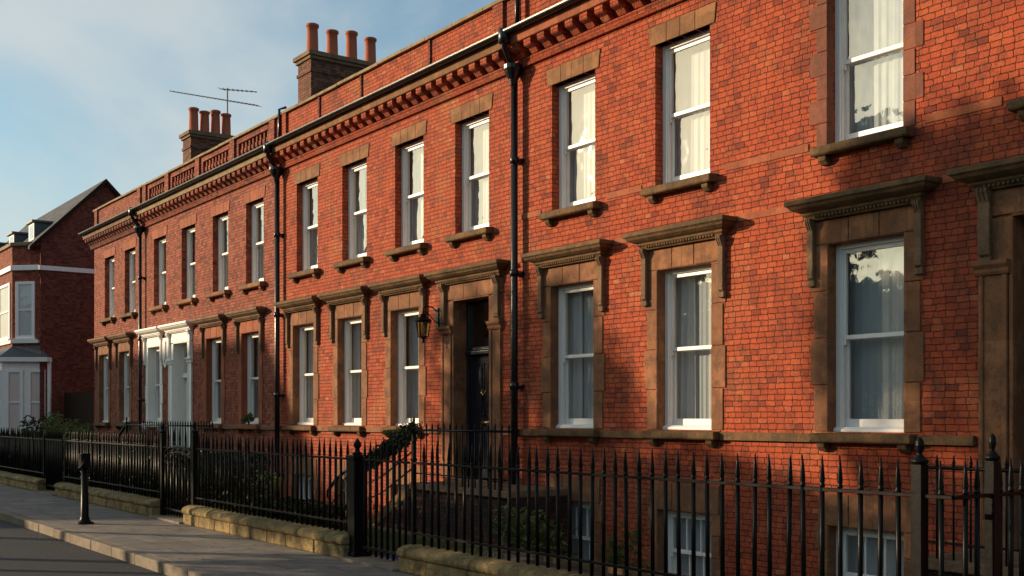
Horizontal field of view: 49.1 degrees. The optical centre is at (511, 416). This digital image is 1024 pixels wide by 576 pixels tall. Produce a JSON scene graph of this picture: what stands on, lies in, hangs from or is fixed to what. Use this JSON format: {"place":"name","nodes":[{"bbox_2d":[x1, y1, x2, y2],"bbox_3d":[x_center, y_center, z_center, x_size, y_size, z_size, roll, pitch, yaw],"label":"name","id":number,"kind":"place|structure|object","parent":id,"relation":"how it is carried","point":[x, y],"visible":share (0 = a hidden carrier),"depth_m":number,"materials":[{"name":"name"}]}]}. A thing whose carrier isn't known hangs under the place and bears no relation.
{"place":"outdoors","nodes":[
{"label":"outdoors","id":0,"kind":"place"},
{"bbox_2d":[0,519,166,575],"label":"road","id":1,"kind":"structure","parent":0,"point":[24,551],"depth_m":13.50,"materials":[{"name":"grey asphalt"}]},
{"bbox_2d":[0,509,219,575],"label":"kerb","id":2,"kind":"structure","parent":1,"relation":"on","point":[150,562],"depth_m":13.91,"materials":[{"name":"stone"}]},
{"bbox_2d":[0,484,418,575],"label":"pavement","id":3,"kind":"structure","parent":0,"point":[228,554],"depth_m":14.26,"materials":[{"name":"grey concrete"}]},
{"bbox_2d":[0,471,48,490],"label":"garden wall","id":4,"kind":"structure","parent":3,"relation":"on","point":[32,483],"depth_m":24.93,"materials":[{"name":"yellow stone"}]},
{"bbox_2d":[0,427,45,478],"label":"iron railing","id":5,"kind":"object","parent":4,"relation":"on","point":[25,464],"visible":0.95,"depth_m":25.59,"materials":[{"name":"black metal"}]},
{"bbox_2d":[35,490,54,495],"bbox_3d":[-9.551,1.595,23.351,0.420,0.050,1.400,0,0,-36],"label":"threshold","id":6,"kind":"object","parent":3,"relation":"on","point":[50,492],"visible":0.5,"depth_m":23.29,"materials":[{"name":"stone"}]},
{"bbox_2d":[45,429,63,490],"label":"iron gate","id":7,"kind":"structure","parent":6,"relation":"on","point":[54,458],"depth_m":23.41,"materials":[{"name":"black metal"}]},
{"bbox_2d":[75,453,93,524],"bbox_3d":[-6.383,1.071,16.739,0.253,1.059,0.280,0,0,-36],"label":"bollard","id":8,"kind":"object","parent":3,"relation":"on","point":[84,462],"visible":1,"depth_m":16.70,"materials":[{"name":"black metal"}]},
{"bbox_2d":[54,482,172,515],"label":"garden wall","id":9,"kind":"structure","parent":3,"relation":"on","point":[135,503],"depth_m":19.49,"materials":[{"name":"yellow stone"}]},
{"bbox_2d":[64,429,159,498],"bbox_3d":[-7.344,0.924,20.350,0.097,1.352,5.850,0,0,-36],"label":"iron railing","id":10,"kind":"object","parent":9,"relation":"on","point":[74,450],"visible":0.91,"depth_m":19.98,"materials":[{"name":"black metal"}]},
{"bbox_2d":[148,514,183,523],"bbox_3d":[-5.208,1.595,17.384,0.420,0.050,1.400,0,0,-36],"label":"threshold","id":11,"kind":"object","parent":3,"relation":"on","point":[172,518],"visible":0.51,"depth_m":17.43,"materials":[{"name":"stone"}]},
{"bbox_2d":[160,422,198,516],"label":"iron gate","id":12,"kind":"structure","parent":11,"relation":"on","point":[193,452],"depth_m":17.38,"materials":[{"name":"black metal"}]},
{"bbox_2d":[1,491,369,570],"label":"fallen leaves","id":13,"kind":"object","parent":3,"relation":"on","point":[133,536],"visible":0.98,"depth_m":15.35,"materials":[{"name":"brown plant"}]},
{"bbox_2d":[181,505,368,557],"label":"garden wall","id":14,"kind":"structure","parent":3,"relation":"on","point":[322,540],"depth_m":14.16,"materials":[{"name":"yellow stone"}]},
{"bbox_2d":[195,434,348,531],"bbox_3d":[-3.276,0.800,14.746,0.079,1.103,4.860,0,0,-36],"label":"iron railing","id":15,"kind":"object","parent":14,"relation":"on","point":[239,452],"visible":0.94,"depth_m":14.49,"materials":[{"name":"black metal"}]},
{"bbox_2d":[339,555,398,571],"bbox_3d":[-1.418,1.595,12.178,0.420,0.050,1.200,0,0,-36],"label":"threshold","id":16,"kind":"object","parent":3,"relation":"on","point":[378,562],"visible":0.53,"depth_m":12.15,"materials":[{"name":"stone"}]},
{"bbox_2d":[346,438,368,556],"bbox_3d":[-1.745,0.920,12.644,0.200,1.360,0.200,0,0,-36],"label":"gatepost","id":17,"kind":"object","parent":16,"relation":"on","point":[354,497],"visible":0.72,"depth_m":12.57,"materials":[{"name":"black metal"}]},
{"bbox_2d":[361,440,409,560],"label":"iron gate","id":18,"kind":"structure","parent":17,"relation":"attached to","point":[381,550],"depth_m":12.08,"materials":[{"name":"black metal"}]},
{"bbox_2d":[396,544,596,575],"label":"garden wall","id":19,"kind":"structure","parent":3,"relation":"on","point":[419,559],"depth_m":10.69,"materials":[{"name":"yellow stone"}]},
{"bbox_2d":[410,434,1023,575],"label":"iron railing","id":20,"kind":"object","parent":19,"relation":"on","point":[992,495],"visible":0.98,"depth_m":8.13,"materials":[{"name":"black metal"}]},
{"bbox_2d":[240,412,255,424],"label":"window plant","id":21,"kind":"object","parent":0,"point":[246,418],"depth_m":25.72,"materials":[{"name":"green plant"}]},
{"bbox_2d":[68,480,624,575],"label":"garden ground","id":22,"kind":"structure","parent":0,"point":[587,571],"depth_m":12.06,"materials":[{"name":"soil"}]},
{"bbox_2d":[5,432,45,469],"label":"hedge","id":23,"kind":"object","parent":22,"relation":"on","point":[9,446],"visible":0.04,"depth_m":30.96,"materials":[{"name":"green plant"}]},
{"bbox_2d":[20,411,89,461],"bbox_3d":[-11.836,0.643,29.032,2.098,1.625,1.387,0,0,41],"label":"shrub","id":24,"kind":"object","parent":22,"relation":"on","point":[56,423],"visible":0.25,"depth_m":29.13,"materials":[{"name":"green plant"}]},
{"bbox_2d":[9,437,138,491],"bbox_3d":[-10.225,1.065,25.714,1.026,1.173,8.483,0,0,-36],"label":"hedge","id":25,"kind":"object","parent":22,"relation":"on","point":[76,465],"visible":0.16,"depth_m":23.97,"materials":[{"name":"green plant"}]},
{"bbox_2d":[57,421,94,459],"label":"shrub","id":26,"kind":"object","parent":22,"relation":"on","point":[70,426],"visible":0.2,"depth_m":26.61,"materials":[{"name":"green plant"}]},
{"bbox_2d":[112,445,275,512],"bbox_3d":[-5.641,1.081,19.385,1.083,1.153,5.696,0,0,-36],"label":"hedge","id":27,"kind":"object","parent":22,"relation":"on","point":[235,463],"visible":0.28,"depth_m":18.07,"materials":[{"name":"green plant"}]},
{"bbox_2d":[239,495,345,530],"bbox_3d":[-3.150,1.399,16.077,0.891,0.515,2.581,0,0,-36],"label":"hedge","id":28,"kind":"object","parent":22,"relation":"on","point":[309,510],"visible":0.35,"depth_m":15.56,"materials":[{"name":"green plant"}]},
{"bbox_2d":[299,519,515,557],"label":"grass","id":29,"kind":"structure","parent":22,"relation":"on","point":[419,541],"depth_m":13.86,"materials":[{"name":"green plant"}]},
{"bbox_2d":[457,548,535,561],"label":"garden path","id":30,"kind":"structure","parent":0,"point":[522,559],"depth_m":12.71,"materials":[{"name":"grey stone"}]},
{"bbox_2d":[377,554,397,559],"bbox_3d":[-1.217,1.588,12.683,0.420,0.019,0.620,0,0,-36],"label":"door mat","id":31,"kind":"object","parent":30,"relation":"on","point":[396,556],"depth_m":12.73,"materials":[{"name":"blue fabric"}]},
{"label":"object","id":32,"kind":"structure","parent":0,"visible":0},
{"bbox_2d":[100,417,257,499],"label":"entrance stairs","id":33,"kind":"structure","parent":32,"relation":"on","point":[126,427],"depth_m":27.10,"materials":[{"name":"stone"}]},
{"bbox_2d":[223,470,283,500],"bbox_3d":[-4.884,1.416,21.550,1.064,0.891,2.674,0,0,-36],"label":"shrub","id":34,"kind":"object","parent":32,"relation":"on","point":[265,494],"visible":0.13,"depth_m":21.19,"materials":[{"name":"green plant"}]},
{"bbox_2d":[34,474,662,575],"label":"area retaining wall","id":35,"kind":"structure","parent":32,"relation":"on","point":[587,566],"depth_m":12.35,"materials":[{"name":"stone"}]},
{"bbox_2d":[326,417,571,556],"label":"entrance stairs","id":36,"kind":"structure","parent":32,"relation":"on","point":[504,501],"depth_m":16.67,"materials":[{"name":"stone"}]},
{"bbox_2d":[344,418,422,480],"bbox_3d":[-2.210,0.615,18.795,0.357,1.208,2.498,0,0,-36],"label":"ivy plant","id":37,"kind":"object","parent":36,"relation":"attached to","point":[400,436],"visible":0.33,"depth_m":18.23,"materials":[{"name":"green plant"}]},
{"bbox_2d":[382,428,403,437],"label":"trailing plant","id":38,"kind":"object","parent":37,"relation":"on","point":[388,433],"visible":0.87,"depth_m":18.46,"materials":[{"name":"green plant"}]},
{"bbox_2d":[488,505,578,556],"bbox_3d":[0.282,1.578,14.051,0.920,0.991,1.369,0,0,-36],"label":"shrub","id":39,"kind":"object","parent":32,"relation":"on","point":[542,539],"visible":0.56,"depth_m":14.01,"materials":[{"name":"green plant"}]},
{"bbox_2d":[600,521,649,568],"bbox_3d":[1.281,1.610,12.746,0.757,0.884,0.505,0,0,-36],"label":"shrub","id":40,"kind":"object","parent":32,"relation":"on","point":[620,555],"visible":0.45,"depth_m":12.67,"materials":[{"name":"green plant"}]},
{"bbox_2d":[928,455,1023,575],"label":"entrance stairs","id":41,"kind":"structure","parent":32,"relation":"on","point":[953,563],"depth_m":10.19,"materials":[{"name":"stone"}]},
{"label":"ground","id":42,"kind":"structure","parent":0,"visible":0},
{"bbox_2d":[18,415,62,432],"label":"shrub","id":43,"kind":"object","parent":42,"relation":"on","point":[32,421],"visible":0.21,"depth_m":31.83,"materials":[{"name":"green plant"}]},
{"bbox_2d":[0,179,120,455],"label":"gabled house","id":44,"kind":"structure","parent":42,"relation":"on","point":[46,307],"depth_m":40.10,"materials":[{"name":"red brick"}]},
{"bbox_2d":[64,391,93,440],"bbox_3d":[-14.627,0.365,38.295,0.080,2.469,4.800,0,0,-36],"label":"timber fence","id":45,"kind":"object","parent":42,"relation":"on","point":[79,405],"visible":0.3,"depth_m":38.52,"materials":[{"name":"brown wood"}]},
{"bbox_2d":[78,107,233,460],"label":"brick house","id":46,"kind":"structure","parent":42,"relation":"on","point":[110,238],"depth_m":34.46,"materials":[{"name":"red brick"}]},
{"bbox_2d":[87,336,111,428],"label":"window","id":47,"kind":"structure","parent":46,"relation":"in","point":[103,361],"depth_m":35.70,"materials":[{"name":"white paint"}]},
{"bbox_2d":[99,246,115,325],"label":"window","id":48,"kind":"structure","parent":46,"relation":"in","point":[110,252],"depth_m":35.23,"materials":[{"name":"white paint"}]},
{"bbox_2d":[107,331,133,429],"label":"window","id":49,"kind":"structure","parent":46,"relation":"in","point":[123,359],"depth_m":34.00,"materials":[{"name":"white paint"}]},
{"bbox_2d":[118,238,136,321],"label":"window","id":50,"kind":"structure","parent":46,"relation":"in","point":[131,244],"depth_m":33.59,"materials":[{"name":"white paint"}]},
{"bbox_2d":[169,88,260,112],"bbox_3d":[-9.603,-9.526,35.988,3.828,2.452,0.380,0,0,29],"label":"television aerial","id":51,"kind":"object","parent":46,"relation":"attached to","point":[226,90],"visible":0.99,"depth_m":35.67,"materials":[{"name":"metal"}]},
{"bbox_2d":[127,22,410,496],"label":"brick house","id":52,"kind":"structure","parent":42,"relation":"on","point":[204,222],"depth_m":28.17,"materials":[{"name":"red brick"}]},
{"bbox_2d":[135,326,163,430],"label":"window","id":53,"kind":"structure","parent":52,"relation":"in","point":[152,346],"depth_m":31.83,"materials":[{"name":"white paint"}]},
{"bbox_2d":[147,225,167,314],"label":"window","id":54,"kind":"structure","parent":52,"relation":"in","point":[162,231],"depth_m":31.44,"materials":[{"name":"white paint"}]},
{"bbox_2d":[157,320,194,449],"bbox_3d":[-8.738,-0.685,29.719,0.630,3.670,2.170,0,0,-36],"label":"door","id":55,"kind":"structure","parent":52,"relation":"in","point":[179,361],"depth_m":30.14,"materials":[{"name":"white paint"}]},
{"bbox_2d":[174,213,196,308],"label":"window","id":56,"kind":"structure","parent":52,"relation":"in","point":[191,220],"depth_m":29.65,"materials":[{"name":"white paint"}]},
{"bbox_2d":[191,313,227,432],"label":"window","id":57,"kind":"structure","parent":52,"relation":"in","point":[210,337],"depth_m":28.18,"materials":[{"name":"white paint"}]},
{"bbox_2d":[205,200,229,301],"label":"window","id":58,"kind":"structure","parent":52,"relation":"in","point":[219,209],"depth_m":27.87,"materials":[{"name":"white paint"}]},
{"bbox_2d":[225,306,266,433],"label":"window","id":59,"kind":"structure","parent":52,"relation":"in","point":[245,332],"depth_m":26.36,"materials":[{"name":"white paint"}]},
{"bbox_2d":[238,185,265,294],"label":"window","id":60,"kind":"structure","parent":52,"relation":"in","point":[259,193],"depth_m":26.17,"materials":[{"name":"white paint"}]},
{"bbox_2d":[261,0,515,521],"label":"brick house","id":61,"kind":"structure","parent":42,"relation":"on","point":[381,241],"depth_m":20.66,"materials":[{"name":"red brick"}]},
{"bbox_2d":[274,295,321,435],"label":"window","id":62,"kind":"structure","parent":61,"relation":"in","point":[297,324],"depth_m":24.08,"materials":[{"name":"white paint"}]},
{"bbox_2d":[289,457,317,501],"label":"window","id":63,"kind":"structure","parent":61,"relation":"in","point":[303,459],"depth_m":23.80,"materials":[{"name":"grey glass"}]},
{"bbox_2d":[288,163,319,283],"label":"window","id":64,"kind":"structure","parent":61,"relation":"in","point":[309,268],"depth_m":23.93,"materials":[{"name":"white paint"}]},
{"bbox_2d":[333,460,345,519],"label":"window","id":65,"kind":"structure","parent":61,"relation":"in","point":[338,461],"depth_m":22.40,"materials":[{"name":"white paint"}]},
{"bbox_2d":[317,285,371,436],"bbox_3d":[-3.141,-1.065,22.030,0.630,2.910,1.840,0,0,-36],"label":"window","id":66,"kind":"structure","parent":61,"relation":"in","point":[345,315],"depth_m":22.40,"materials":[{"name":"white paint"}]},
{"bbox_2d":[333,143,369,273],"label":"window","id":67,"kind":"structure","parent":61,"relation":"in","point":[357,221],"depth_m":22.24,"materials":[{"name":"white glass"}]},
{"bbox_2d":[368,274,430,438],"bbox_3d":[-1.894,-1.065,20.316,0.630,2.910,1.840,0,0,-36],"label":"window","id":68,"kind":"structure","parent":61,"relation":"in","point":[393,321],"depth_m":20.70,"materials":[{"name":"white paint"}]},
{"bbox_2d":[389,464,421,500],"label":"window","id":69,"kind":"structure","parent":61,"relation":"in","point":[390,465],"depth_m":20.36,"materials":[{"name":"white paint"}]},
{"bbox_2d":[385,120,426,261],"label":"window","id":70,"kind":"structure","parent":61,"relation":"in","point":[410,133],"depth_m":20.52,"materials":[{"name":"white glass"}]},
{"bbox_2d":[415,305,438,342],"bbox_3d":[-1.452,-1.588,19.222,0.450,0.657,0.291,0,0,-16],"label":"wall lantern","id":71,"kind":"object","parent":61,"relation":"attached to","point":[423,317],"depth_m":19.19,"materials":[{"name":"black paint"}]},
{"bbox_2d":[424,259,509,481],"bbox_3d":[-0.628,-0.685,18.578,0.630,3.670,2.170,0,0,-36],"label":"door","id":72,"kind":"structure","parent":61,"relation":"in","point":[471,376],"depth_m":18.93,"materials":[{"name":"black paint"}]},
{"bbox_2d":[444,93,493,247],"bbox_3d":[-0.591,-4.035,18.593,0.487,2.370,1.260,0,0,-36],"label":"window","id":73,"kind":"structure","parent":61,"relation":"in","point":[475,174],"depth_m":18.89,"materials":[{"name":"white glass"}]},
{"bbox_2d":[492,0,1023,575],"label":"brick house","id":74,"kind":"structure","parent":42,"relation":"on","point":[780,232],"depth_m":13.42,"materials":[{"name":"red brick"}]},
{"bbox_2d":[521,239,613,443],"bbox_3d":[0.925,-1.065,16.443,0.629,2.910,1.840,0,0,-36],"label":"window","id":75,"kind":"structure","parent":74,"relation":"in","point":[572,381],"depth_m":16.74,"materials":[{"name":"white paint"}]},
{"bbox_2d":[539,49,600,226],"bbox_3d":[0.968,-4.035,16.450,0.487,2.370,1.260,0,0,-36],"label":"window","id":76,"kind":"structure","parent":74,"relation":"in","point":[576,98],"depth_m":16.71,"materials":[{"name":"white glass"}]},
{"bbox_2d":[545,475,601,561],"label":"window","id":77,"kind":"structure","parent":74,"relation":"in","point":[586,481],"depth_m":16.38,"materials":[{"name":"brown paint"}]},
{"bbox_2d":[641,2,716,203],"bbox_3d":[2.287,-4.035,14.639,0.487,2.370,1.260,0,0,-36],"label":"window","id":78,"kind":"structure","parent":74,"relation":"in","point":[686,62],"depth_m":14.86,"materials":[{"name":"white glass"}]},
{"bbox_2d":[622,214,736,447],"bbox_3d":[2.278,-1.065,14.584,0.629,2.910,1.840,0,0,-36],"label":"window","id":79,"kind":"structure","parent":74,"relation":"in","point":[685,368],"depth_m":14.85,"materials":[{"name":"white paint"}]},
{"bbox_2d":[647,482,719,575],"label":"window","id":80,"kind":"structure","parent":74,"relation":"in","point":[685,489],"depth_m":14.76,"materials":[{"name":"brown paint"}]},
{"bbox_2d":[784,174,939,453],"bbox_3d":[3.921,-1.065,12.328,0.630,2.910,1.840,0,0,-36],"label":"window","id":81,"kind":"structure","parent":74,"relation":"in","point":[866,372],"depth_m":12.52,"materials":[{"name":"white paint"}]},
{"bbox_2d":[815,493,910,575],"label":"window","id":82,"kind":"structure","parent":74,"relation":"in","point":[850,502],"depth_m":12.48,"materials":[{"name":"white paint"}]},
{"bbox_2d":[810,0,923,165],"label":"window","id":83,"kind":"structure","parent":74,"relation":"in","point":[872,62],"depth_m":12.62,"materials":[{"name":"white paint"}]},
{"bbox_2d":[946,155,1023,552],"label":"door","id":84,"kind":"structure","parent":74,"relation":"in","point":[999,266],"depth_m":10.99,"materials":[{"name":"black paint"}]},
{"bbox_2d":[1007,97,1023,121],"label":"window","id":85,"kind":"structure","parent":74,"relation":"in","point":[1015,105],"depth_m":10.75,"materials":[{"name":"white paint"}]}
]}

